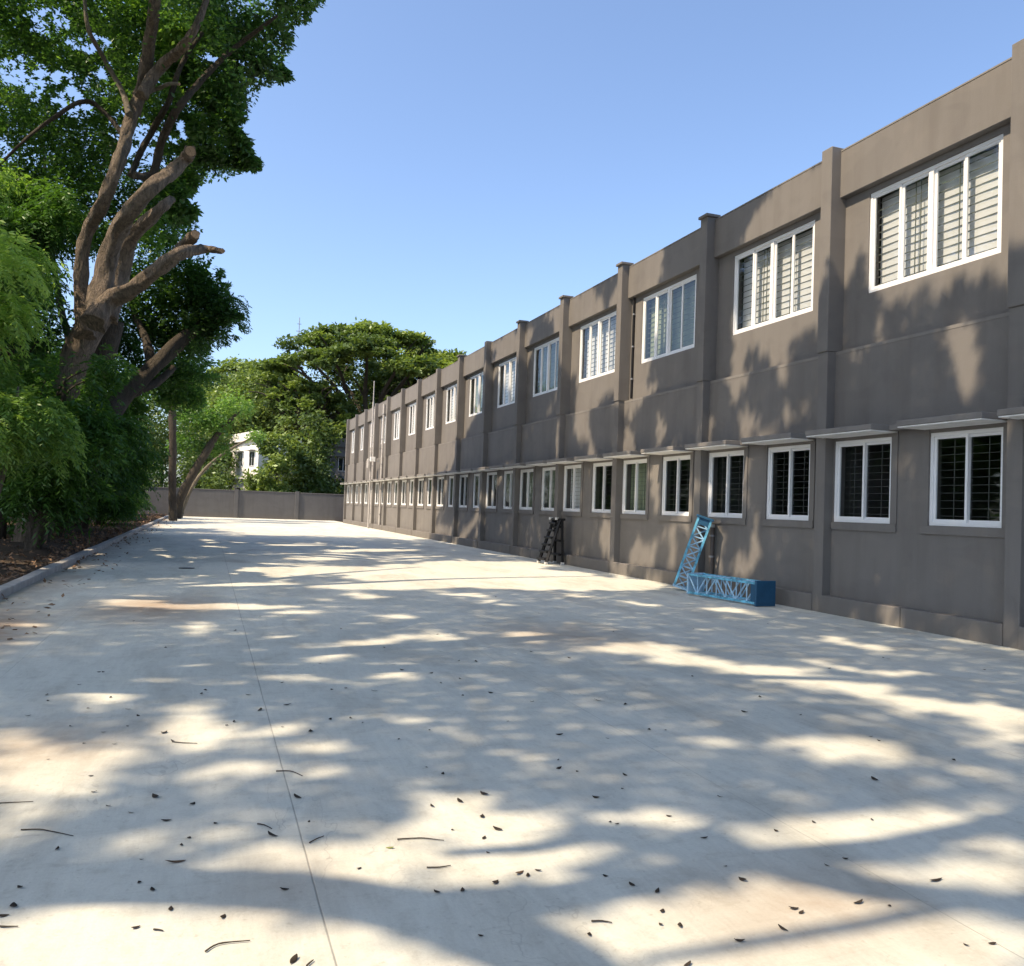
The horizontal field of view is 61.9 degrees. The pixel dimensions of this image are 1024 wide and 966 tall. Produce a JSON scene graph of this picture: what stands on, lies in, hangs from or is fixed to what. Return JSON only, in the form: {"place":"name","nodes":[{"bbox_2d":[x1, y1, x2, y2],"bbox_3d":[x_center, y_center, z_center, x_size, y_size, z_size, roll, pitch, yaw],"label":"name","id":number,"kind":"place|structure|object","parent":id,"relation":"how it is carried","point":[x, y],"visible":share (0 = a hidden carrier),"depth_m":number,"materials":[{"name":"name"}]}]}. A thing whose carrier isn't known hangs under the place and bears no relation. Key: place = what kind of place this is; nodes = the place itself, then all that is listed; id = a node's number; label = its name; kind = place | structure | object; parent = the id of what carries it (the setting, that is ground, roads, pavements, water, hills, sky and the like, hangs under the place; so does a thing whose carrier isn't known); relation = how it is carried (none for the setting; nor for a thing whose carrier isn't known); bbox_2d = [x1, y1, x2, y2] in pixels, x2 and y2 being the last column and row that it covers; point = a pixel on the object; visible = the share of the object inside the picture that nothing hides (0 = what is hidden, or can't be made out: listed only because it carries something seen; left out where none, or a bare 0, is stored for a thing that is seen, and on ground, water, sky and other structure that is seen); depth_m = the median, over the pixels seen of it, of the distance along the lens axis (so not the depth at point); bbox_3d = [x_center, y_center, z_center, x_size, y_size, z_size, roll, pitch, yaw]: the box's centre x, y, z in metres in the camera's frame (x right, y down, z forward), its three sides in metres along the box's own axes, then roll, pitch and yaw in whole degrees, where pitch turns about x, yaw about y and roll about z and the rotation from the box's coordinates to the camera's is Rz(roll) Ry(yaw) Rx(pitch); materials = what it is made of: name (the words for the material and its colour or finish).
{"place":"outdoors","nodes":[
{"label":"outdoors","id":0,"kind":"place"},
{"bbox_2d":[0,513,158,584],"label":"soil bank","id":1,"kind":"structure","parent":0,"point":[5,550],"depth_m":20.54,"materials":[{"name":"soil"}]},
{"bbox_2d":[3,319,57,521],"bbox_3d":[-18.103,-2.383,29.993,7.195,8.570,7.305,3,-2,-20],"label":"broadleaf tree","id":2,"kind":"object","parent":1,"relation":"on","point":[44,333],"depth_m":30.68,"materials":[{"name":"green plant"}]},
{"bbox_2d":[4,338,64,368],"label":"broadleaf tree","id":3,"kind":"object","parent":1,"relation":"on","point":[15,352],"visible":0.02,"depth_m":27.49,"materials":[{"name":"green plant"}]},
{"bbox_2d":[0,158,69,374],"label":"neem tree","id":4,"kind":"object","parent":1,"relation":"on","point":[18,273],"visible":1,"depth_m":16.68,"materials":[{"name":"green plant"}]},
{"bbox_2d":[4,274,73,371],"bbox_3d":[-21.465,-4.151,33.533,10.349,12.063,10.897,3,-2,-20],"label":"broadleaf tree","id":5,"kind":"object","parent":1,"relation":"on","point":[72,293],"depth_m":34.36,"materials":[{"name":"green plant"}]},
{"bbox_2d":[0,357,91,506],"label":"neem tree","id":6,"kind":"object","parent":1,"relation":"on","point":[26,430],"visible":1,"depth_m":16.19,"materials":[{"name":"green plant"}]},
{"bbox_2d":[0,176,137,538],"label":"drooping tree","id":7,"kind":"object","parent":1,"relation":"on","point":[54,223],"visible":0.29,"depth_m":23.81,"materials":[{"name":"green plant"}]},
{"bbox_2d":[7,373,148,537],"bbox_3d":[-14.734,-0.813,26.850,5.479,5.510,5.168,2,-2,-3],"label":"drooping tree","id":8,"kind":"object","parent":1,"relation":"on","point":[123,480],"visible":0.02,"depth_m":27.89,"materials":[{"name":"green plant"}]},
{"bbox_2d":[0,341,170,550],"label":"drooping tree","id":9,"kind":"object","parent":1,"relation":"on","point":[100,427],"visible":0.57,"depth_m":19.75,"materials":[{"name":"green plant"}]},
{"bbox_2d":[0,513,175,639],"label":"leaf litter","id":10,"kind":"object","parent":1,"relation":"on","point":[76,549],"visible":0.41,"depth_m":22.47,"materials":[{"name":"plant"}]},
{"bbox_2d":[32,318,154,452],"bbox_3d":[-27.227,-3.894,49.773,12.002,12.109,10.751,3,-2,-20],"label":"broadleaf tree","id":11,"kind":"object","parent":1,"relation":"on","point":[58,354],"depth_m":49.80,"materials":[{"name":"green plant"}]},
{"bbox_2d":[76,392,167,532],"bbox_3d":[-16.416,-0.860,32.492,6.298,5.819,5.781,3,-2,-20],"label":"drooping tree","id":12,"kind":"object","parent":1,"relation":"on","point":[129,508],"visible":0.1,"depth_m":33.36,"materials":[{"name":"green plant"}]},
{"bbox_2d":[89,414,164,525],"bbox_3d":[-19.365,-1.171,39.556,5.984,6.646,5.755,1,-2,19],"label":"drooping tree","id":13,"kind":"object","parent":1,"relation":"on","point":[135,512],"visible":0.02,"depth_m":39.66,"materials":[{"name":"green plant"}]},
{"bbox_2d":[118,432,157,519],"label":"drooping tree","id":14,"kind":"object","parent":1,"relation":"on","point":[146,507],"visible":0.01,"depth_m":49.71,"materials":[{"name":"green plant"}]},
{"bbox_2d":[0,0,324,541],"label":"rain tree","id":15,"kind":"object","parent":1,"relation":"on","point":[157,195],"visible":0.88,"depth_m":24.75,"materials":[{"name":"green plant"}]},
{"bbox_2d":[0,0,325,533],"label":"rain tree","id":16,"kind":"object","parent":1,"relation":"on","point":[205,301],"visible":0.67,"depth_m":30.30,"materials":[{"name":"green plant"}]},
{"bbox_2d":[0,516,1023,965],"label":"concrete yard","id":17,"kind":"structure","parent":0,"point":[152,638],"depth_m":5.28,"materials":[{"name":"concrete"}]},
{"bbox_2d":[21,828,73,835],"bbox_3d":[-2.175,1.638,4.011,0.279,0.007,0.032,2,-2,10],"label":"twig","id":18,"kind":"object","parent":17,"relation":"on","point":[46,830],"visible":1,"depth_m":4.02,"materials":[{"name":"wood"}]},
{"bbox_2d":[166,860,184,862],"bbox_3d":[-1.473,1.653,3.736,0.088,0.009,0.024,14,-8,-29],"label":"fallen leaf","id":19,"kind":"object","parent":17,"relation":"on","point":[175,861],"visible":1,"depth_m":3.74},
{"bbox_2d":[163,383,255,518],"bbox_3d":[-22.357,-2.506,63.224,6.495,10.596,3.836,3,-2,-20],"label":"leaning tree","id":20,"kind":"object","parent":17,"relation":"on","point":[207,421],"visible":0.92,"depth_m":62.70,"materials":[{"name":"green plant"}]},
{"bbox_2d":[182,425,267,517],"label":"leaning tree","id":21,"kind":"object","parent":17,"relation":"on","point":[207,466],"visible":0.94,"depth_m":65.79,"materials":[{"name":"brown plant"}]},
{"bbox_2d":[205,940,249,951],"bbox_3d":[-1.022,1.651,3.059,0.160,0.008,0.034,3,-2,-33],"label":"twig","id":22,"kind":"object","parent":17,"relation":"on","point":[206,950],"visible":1,"depth_m":3.06,"materials":[{"name":"wood"}]},
{"bbox_2d":[290,954,297,963],"bbox_3d":[-0.760,1.657,2.971,0.023,0.008,0.051,14,10,11],"label":"fallen leaf","id":23,"kind":"object","parent":17,"relation":"on","point":[294,958],"visible":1,"depth_m":2.98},
{"bbox_2d":[367,381,374,527],"bbox_3d":[-9.140,-1.851,55.147,0.339,9.561,1.212,3,-2,-27],"label":"service pole","id":24,"kind":"object","parent":17,"relation":"on","point":[371,459],"visible":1,"depth_m":55.20,"materials":[{"name":"metal"}]},
{"bbox_2d":[397,837,443,840],"bbox_3d":[-0.436,1.704,4.088,0.223,0.008,0.029,2,-2,-3],"label":"twig","id":25,"kind":"object","parent":17,"relation":"on","point":[418,838],"visible":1,"depth_m":4.09,"materials":[{"name":"wood"}]},
{"bbox_2d":[537,517,564,564],"bbox_3d":[1.164,1.720,25.523,0.653,1.390,0.699,3,-2,-20],"label":"step ladder","id":26,"kind":"object","parent":17,"relation":"on","point":[555,524],"visible":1,"depth_m":25.34,"materials":[{"name":"metal"}]},
{"bbox_2d":[673,514,713,590],"bbox_3d":[3.841,1.476,18.148,0.370,1.607,0.370,20,2,11],"label":"lattice section","id":27,"kind":"object","parent":17,"relation":"on","point":[706,522],"visible":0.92,"depth_m":18.01,"materials":[{"name":"blue paint"}]},
{"bbox_2d":[687,573,775,605],"bbox_3d":[4.154,2.014,16.377,0.460,0.460,2.030,3,-2,-26],"label":"lattice section","id":28,"kind":"object","parent":17,"relation":"on","point":[762,593],"visible":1,"depth_m":16.15,"materials":[{"name":"blue paint"}]},
{"bbox_2d":[0,0,1023,487],"label":"sky","id":29,"kind":"structure","parent":0,"point":[452,171],"materials":[{"name":"blue"}]},
{"label":"ground","id":30,"kind":"structure","parent":0,"visible":0},
{"bbox_2d":[0,515,168,598],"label":"kerb","id":31,"kind":"structure","parent":30,"relation":"on","point":[13,586],"depth_m":17.45,"materials":[{"name":"concrete"}]},
{"bbox_2d":[142,362,204,520],"bbox_3d":[-22.886,-3.956,56.834,4.501,12.994,3.810,3,-2,-20],"label":"slender tree","id":32,"kind":"object","parent":30,"relation":"on","point":[172,511],"visible":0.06,"depth_m":55.81,"materials":[{"name":"brown plant"}]},
{"bbox_2d":[144,415,210,487],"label":"bushy tree","id":33,"kind":"object","parent":30,"relation":"on","point":[161,438],"visible":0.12,"depth_m":89.11,"materials":[{"name":"green plant"}]},
{"bbox_2d":[136,391,235,488],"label":"bushy tree","id":34,"kind":"object","parent":30,"relation":"on","point":[162,427],"visible":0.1,"depth_m":84.65,"materials":[{"name":"green plant"}]},
{"bbox_2d":[176,430,239,486],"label":"bushy tree","id":35,"kind":"object","parent":30,"relation":"on","point":[231,459],"visible":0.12,"depth_m":86.42,"materials":[{"name":"green plant"}]},
{"bbox_2d":[176,454,240,489],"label":"bushy tree","id":36,"kind":"object","parent":30,"relation":"on","point":[213,483],"visible":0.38,"depth_m":80.72,"materials":[{"name":"green plant"}]},
{"bbox_2d":[161,378,272,468],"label":"bushy tree","id":37,"kind":"object","parent":30,"relation":"on","point":[216,399],"visible":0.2,"depth_m":90.07,"materials":[{"name":"green plant"}]},
{"bbox_2d":[178,380,271,471],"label":"bushy tree","id":38,"kind":"object","parent":30,"relation":"on","point":[232,408],"visible":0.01,"depth_m":96.21,"materials":[{"name":"green plant"}]},
{"bbox_2d":[162,356,308,434],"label":"umbrella tree","id":39,"kind":"object","parent":30,"relation":"on","point":[227,361],"visible":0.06,"depth_m":107.47,"materials":[{"name":"green plant"}]},
{"bbox_2d":[137,487,343,520],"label":"boundary wall","id":40,"kind":"structure","parent":30,"relation":"on","point":[236,503],"depth_m":71.89,"materials":[{"name":"concrete"}]},
{"bbox_2d":[176,354,338,439],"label":"bushy tree","id":41,"kind":"object","parent":30,"relation":"on","point":[240,377],"visible":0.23,"depth_m":92.67,"materials":[{"name":"green plant"}]},
{"bbox_2d":[240,479,279,491],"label":"bushy tree","id":42,"kind":"object","parent":30,"relation":"on","point":[260,486],"visible":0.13,"depth_m":77.83,"materials":[{"name":"green plant"}]},
{"bbox_2d":[224,431,301,489],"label":"house","id":43,"kind":"structure","parent":30,"relation":"on","point":[249,458],"depth_m":86.21,"materials":[{"name":"paint"}]},
{"bbox_2d":[237,452,242,466],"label":"window","id":44,"kind":"structure","parent":43,"relation":"in","point":[240,458],"depth_m":87.33,"materials":[{"name":"plastic"}]},
{"bbox_2d":[249,451,254,465],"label":"window","id":45,"kind":"structure","parent":43,"relation":"in","point":[251,454],"depth_m":84.37,"materials":[{"name":"plastic"}]},
{"bbox_2d":[230,397,300,434],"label":"bushy tree","id":46,"kind":"object","parent":30,"relation":"on","point":[263,420],"visible":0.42,"depth_m":89.27,"materials":[{"name":"green plant"}]},
{"bbox_2d":[236,425,303,492],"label":"bushy tree","id":47,"kind":"object","parent":30,"relation":"on","point":[277,463],"visible":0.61,"depth_m":78.38,"materials":[{"name":"green plant"}]},
{"bbox_2d":[241,376,360,492],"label":"umbrella tree","id":48,"kind":"object","parent":30,"relation":"on","point":[306,400],"visible":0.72,"depth_m":89.59,"materials":[{"name":"green plant"}]},
{"bbox_2d":[279,437,331,493],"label":"bushy tree","id":49,"kind":"object","parent":30,"relation":"on","point":[306,483],"visible":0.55,"depth_m":81.48,"materials":[{"name":"green plant"}]},
{"bbox_2d":[271,404,345,493],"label":"bushy tree","id":50,"kind":"object","parent":30,"relation":"on","point":[325,435],"visible":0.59,"depth_m":84.91,"materials":[{"name":"green plant"}]},
{"bbox_2d":[262,398,361,438],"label":"bushy tree","id":51,"kind":"object","parent":30,"relation":"on","point":[291,411],"visible":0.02,"depth_m":91.15,"materials":[{"name":"green plant"}]},
{"bbox_2d":[299,416,345,464],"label":"bushy tree","id":52,"kind":"object","parent":30,"relation":"on","point":[335,418],"visible":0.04,"depth_m":91.94,"materials":[{"name":"green plant"}]},
{"bbox_2d":[319,438,345,493],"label":"house","id":53,"kind":"structure","parent":30,"relation":"on","point":[341,464],"depth_m":91.08,"materials":[{"name":"paint"}]},
{"bbox_2d":[338,457,344,470],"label":"window","id":54,"kind":"structure","parent":53,"relation":"in","point":[341,463],"depth_m":91.07,"materials":[{"name":"plastic"}]},
{"bbox_2d":[321,473,344,493],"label":"bushy tree","id":55,"kind":"object","parent":30,"relation":"on","point":[342,480],"visible":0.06,"depth_m":86.93,"materials":[{"name":"green plant"}]},
{"bbox_2d":[289,347,416,420],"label":"bushy tree","id":56,"kind":"object","parent":30,"relation":"on","point":[357,375],"visible":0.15,"depth_m":99.30,"materials":[{"name":"green plant"}]},
{"bbox_2d":[252,317,466,415],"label":"umbrella tree","id":57,"kind":"object","parent":30,"relation":"on","point":[350,343],"visible":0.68,"depth_m":89.59,"materials":[{"name":"green plant"}]},
{"bbox_2d":[350,347,440,401],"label":"umbrella tree","id":58,"kind":"object","parent":30,"relation":"on","point":[380,376],"visible":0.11,"depth_m":97.24,"materials":[{"name":"green plant"}]},
{"bbox_2d":[340,38,1023,649],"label":"long building","id":59,"kind":"structure","parent":30,"relation":"on","point":[822,410],"depth_m":16.18,"materials":[{"name":"paint"}]},
{"bbox_2d":[352,431,354,452],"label":"upper window","id":60,"kind":"structure","parent":59,"relation":"in","point":[353,432],"depth_m":66.96,"materials":[{"name":"plastic"}]},
{"bbox_2d":[355,484,357,502],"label":"lower window","id":61,"kind":"structure","parent":59,"relation":"in","point":[356,496],"depth_m":63.43,"materials":[{"name":"plastic"}]},
{"bbox_2d":[360,427,363,450],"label":"upper window","id":62,"kind":"structure","parent":59,"relation":"in","point":[362,428],"depth_m":63.05,"materials":[{"name":"plastic"}]},
{"bbox_2d":[364,483,367,503],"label":"lower window","id":63,"kind":"structure","parent":59,"relation":"in","point":[365,500],"depth_m":59.54,"materials":[{"name":"plastic"}]},
{"bbox_2d":[369,409,374,522],"bbox_3d":[-9.246,-0.987,56.705,0.176,7.880,0.176,1,-2,25],"label":"rainwater pipe","id":64,"kind":"object","parent":59,"relation":"attached to","point":[371,474],"visible":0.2,"depth_m":56.63,"materials":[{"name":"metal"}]},
{"bbox_2d":[375,483,378,503],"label":"lower window","id":65,"kind":"structure","parent":59,"relation":"in","point":[376,491],"depth_m":55.90,"materials":[{"name":"plastic"}]},
{"bbox_2d":[378,404,385,524],"bbox_3d":[-8.207,-1.037,53.785,0.176,7.880,0.176,1,-2,25],"label":"rainwater pipe","id":66,"kind":"object","parent":59,"relation":"attached to","point":[381,468],"visible":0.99,"depth_m":53.74,"materials":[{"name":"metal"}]},
{"bbox_2d":[381,417,385,443],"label":"upper window","id":67,"kind":"structure","parent":59,"relation":"in","point":[385,417],"depth_m":55.23,"materials":[{"name":"plastic"}]},
{"bbox_2d":[387,481,391,504],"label":"lower window","id":68,"kind":"structure","parent":59,"relation":"in","point":[388,499],"depth_m":52.02,"materials":[{"name":"plastic"}]},
{"bbox_2d":[394,481,397,504],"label":"lower window","id":69,"kind":"structure","parent":59,"relation":"in","point":[395,501],"depth_m":50.20,"materials":[{"name":"plastic"}]},
{"bbox_2d":[394,410,399,439],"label":"upper window","id":70,"kind":"structure","parent":59,"relation":"in","point":[398,412],"depth_m":51.26,"materials":[{"name":"plastic"}]},
{"bbox_2d":[401,480,406,504],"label":"lower window","id":71,"kind":"structure","parent":59,"relation":"in","point":[403,481],"depth_m":47.99,"materials":[{"name":"plastic"}]},
{"bbox_2d":[409,479,413,505],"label":"lower window","id":72,"kind":"structure","parent":59,"relation":"in","point":[412,479],"depth_m":46.32,"materials":[{"name":"plastic"}]},
{"bbox_2d":[408,403,415,435],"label":"upper window","id":73,"kind":"structure","parent":59,"relation":"in","point":[413,406],"depth_m":47.40,"materials":[{"name":"plastic"}]},
{"bbox_2d":[417,479,423,505],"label":"lower window","id":74,"kind":"structure","parent":59,"relation":"in","point":[419,480],"depth_m":44.26,"materials":[{"name":"plastic"}]},
{"bbox_2d":[427,478,431,505],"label":"lower window","id":75,"kind":"structure","parent":59,"relation":"in","point":[429,479],"depth_m":42.54,"materials":[{"name":"plastic"}]},
{"bbox_2d":[426,394,434,429],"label":"upper window","id":76,"kind":"structure","parent":59,"relation":"in","point":[432,401],"depth_m":43.61,"materials":[{"name":"plastic"}]},
{"bbox_2d":[436,477,443,506],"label":"lower window","id":77,"kind":"structure","parent":59,"relation":"in","point":[439,478],"depth_m":40.52,"materials":[{"name":"plastic"}]},
{"bbox_2d":[445,384,456,423],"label":"upper window","id":78,"kind":"structure","parent":59,"relation":"in","point":[453,393],"depth_m":39.88,"materials":[{"name":"plastic"}]},
{"bbox_2d":[448,476,453,506],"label":"lower window","id":79,"kind":"structure","parent":59,"relation":"in","point":[449,495],"depth_m":38.83,"materials":[{"name":"plastic"}]},
{"bbox_2d":[459,475,467,507],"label":"lower window","id":80,"kind":"structure","parent":59,"relation":"in","point":[465,476],"depth_m":36.81,"materials":[{"name":"plastic"}]},
{"bbox_2d":[469,372,482,416],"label":"upper window","id":81,"kind":"structure","parent":59,"relation":"in","point":[478,388],"depth_m":36.24,"materials":[{"name":"plastic"}]},
{"bbox_2d":[473,474,479,507],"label":"lower window","id":82,"kind":"structure","parent":59,"relation":"in","point":[478,475],"depth_m":35.19,"materials":[{"name":"plastic"}]},
{"bbox_2d":[486,472,496,508],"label":"lower window","id":83,"kind":"structure","parent":59,"relation":"in","point":[492,474],"depth_m":33.13,"materials":[{"name":"plastic"}]},
{"bbox_2d":[497,357,515,407],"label":"upper window","id":84,"kind":"structure","parent":59,"relation":"in","point":[509,371],"depth_m":32.49,"materials":[{"name":"plastic"}]},
{"bbox_2d":[503,471,512,508],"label":"lower window","id":85,"kind":"structure","parent":59,"relation":"in","point":[505,472],"depth_m":31.50,"materials":[{"name":"plastic"}]},
{"bbox_2d":[519,469,532,509],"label":"lower window","id":86,"kind":"structure","parent":59,"relation":"in","point":[529,482],"depth_m":29.67,"materials":[{"name":"plastic"}]},
{"bbox_2d":[533,337,558,396],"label":"upper window","id":87,"kind":"structure","parent":59,"relation":"in","point":[548,378],"depth_m":28.66,"materials":[{"name":"plastic"}]},
{"bbox_2d":[541,467,554,510],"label":"lower window","id":88,"kind":"structure","parent":59,"relation":"in","point":[551,489],"depth_m":27.74,"materials":[{"name":"plastic"}]},
{"bbox_2d":[563,465,580,511],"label":"lower window","id":89,"kind":"structure","parent":59,"relation":"in","point":[575,480],"depth_m":25.96,"materials":[{"name":"plastic"}]},
{"bbox_2d":[579,311,616,382],"bbox_3d":[2.595,-3.902,24.768,0.221,1.720,2.600,3,-2,-20],"label":"upper window","id":90,"kind":"structure","parent":59,"relation":"in","point":[601,338],"depth_m":24.83,"materials":[{"name":"plastic"}]},
{"bbox_2d":[592,462,611,512],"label":"lower window","id":91,"kind":"structure","parent":59,"relation":"in","point":[605,464],"depth_m":23.84,"materials":[{"name":"plastic"}]},
{"bbox_2d":[630,297,634,398],"bbox_3d":[3.203,-3.941,22.564,0.084,3.430,0.078,3,-2,-20],"label":"cable conduit","id":92,"kind":"object","parent":59,"relation":"attached to","point":[632,353],"visible":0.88,"depth_m":22.53,"materials":[{"name":"black paint"}]},
{"bbox_2d":[622,459,646,513],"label":"lower window","id":93,"kind":"structure","parent":59,"relation":"in","point":[637,499],"depth_m":22.18,"materials":[{"name":"plastic"}]},
{"bbox_2d":[641,274,696,363],"bbox_3d":[3.929,-3.966,21.018,0.221,1.720,2.600,3,-2,-20],"label":"upper window","id":94,"kind":"structure","parent":59,"relation":"in","point":[672,330],"depth_m":20.99,"materials":[{"name":"plastic"}]},
{"bbox_2d":[662,455,689,515],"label":"lower window","id":95,"kind":"structure","parent":59,"relation":"in","point":[684,457],"depth_m":20.10,"materials":[{"name":"plastic"}]},
{"bbox_2d":[709,524,714,573],"bbox_3d":[4.284,1.592,18.335,0.126,1.400,0.117,3,-2,-20],"label":"drain pipe","id":96,"kind":"object","parent":59,"relation":"attached to","point":[711,548],"visible":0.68,"depth_m":18.30,"materials":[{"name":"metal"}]},
{"bbox_2d":[708,450,743,517],"bbox_3d":[4.593,0.034,18.091,0.148,1.400,1.330,3,-2,-20],"label":"lower window","id":97,"kind":"structure","parent":59,"relation":"in","point":[729,454],"depth_m":18.11,"materials":[{"name":"plastic"}]},
{"bbox_2d":[733,220,814,334],"bbox_3d":[5.302,-4.033,17.156,0.221,1.720,2.600,3,-2,-20],"label":"upper window","id":98,"kind":"structure","parent":59,"relation":"in","point":[778,280],"depth_m":17.10,"materials":[{"name":"plastic"}]},
{"bbox_2d":[767,444,809,520],"bbox_3d":[5.284,0.001,16.146,0.148,1.400,1.280,3,-2,-20],"label":"lower window","id":99,"kind":"structure","parent":59,"relation":"in","point":[796,448],"depth_m":16.15,"materials":[{"name":"plastic"}]},
{"bbox_2d":[834,437,891,523],"bbox_3d":[5.933,-0.031,14.323,0.148,1.400,1.330,3,-2,-20],"label":"lower window","id":100,"kind":"structure","parent":59,"relation":"in","point":[864,443],"depth_m":14.32,"materials":[{"name":"plastic"}]},
{"bbox_2d":[869,134,1002,292],"bbox_3d":[6.643,-4.097,13.388,0.221,1.720,2.600,3,-2,-20],"label":"upper window","id":101,"kind":"structure","parent":59,"relation":"in","point":[952,217],"depth_m":13.31,"materials":[{"name":"plastic"}]},
{"bbox_2d":[929,427,1002,527],"bbox_3d":[6.625,-0.064,12.378,0.148,1.400,1.280,3,-2,-20],"label":"lower window","id":102,"kind":"structure","parent":59,"relation":"in","point":[998,431],"depth_m":12.37,"materials":[{"name":"plastic"}]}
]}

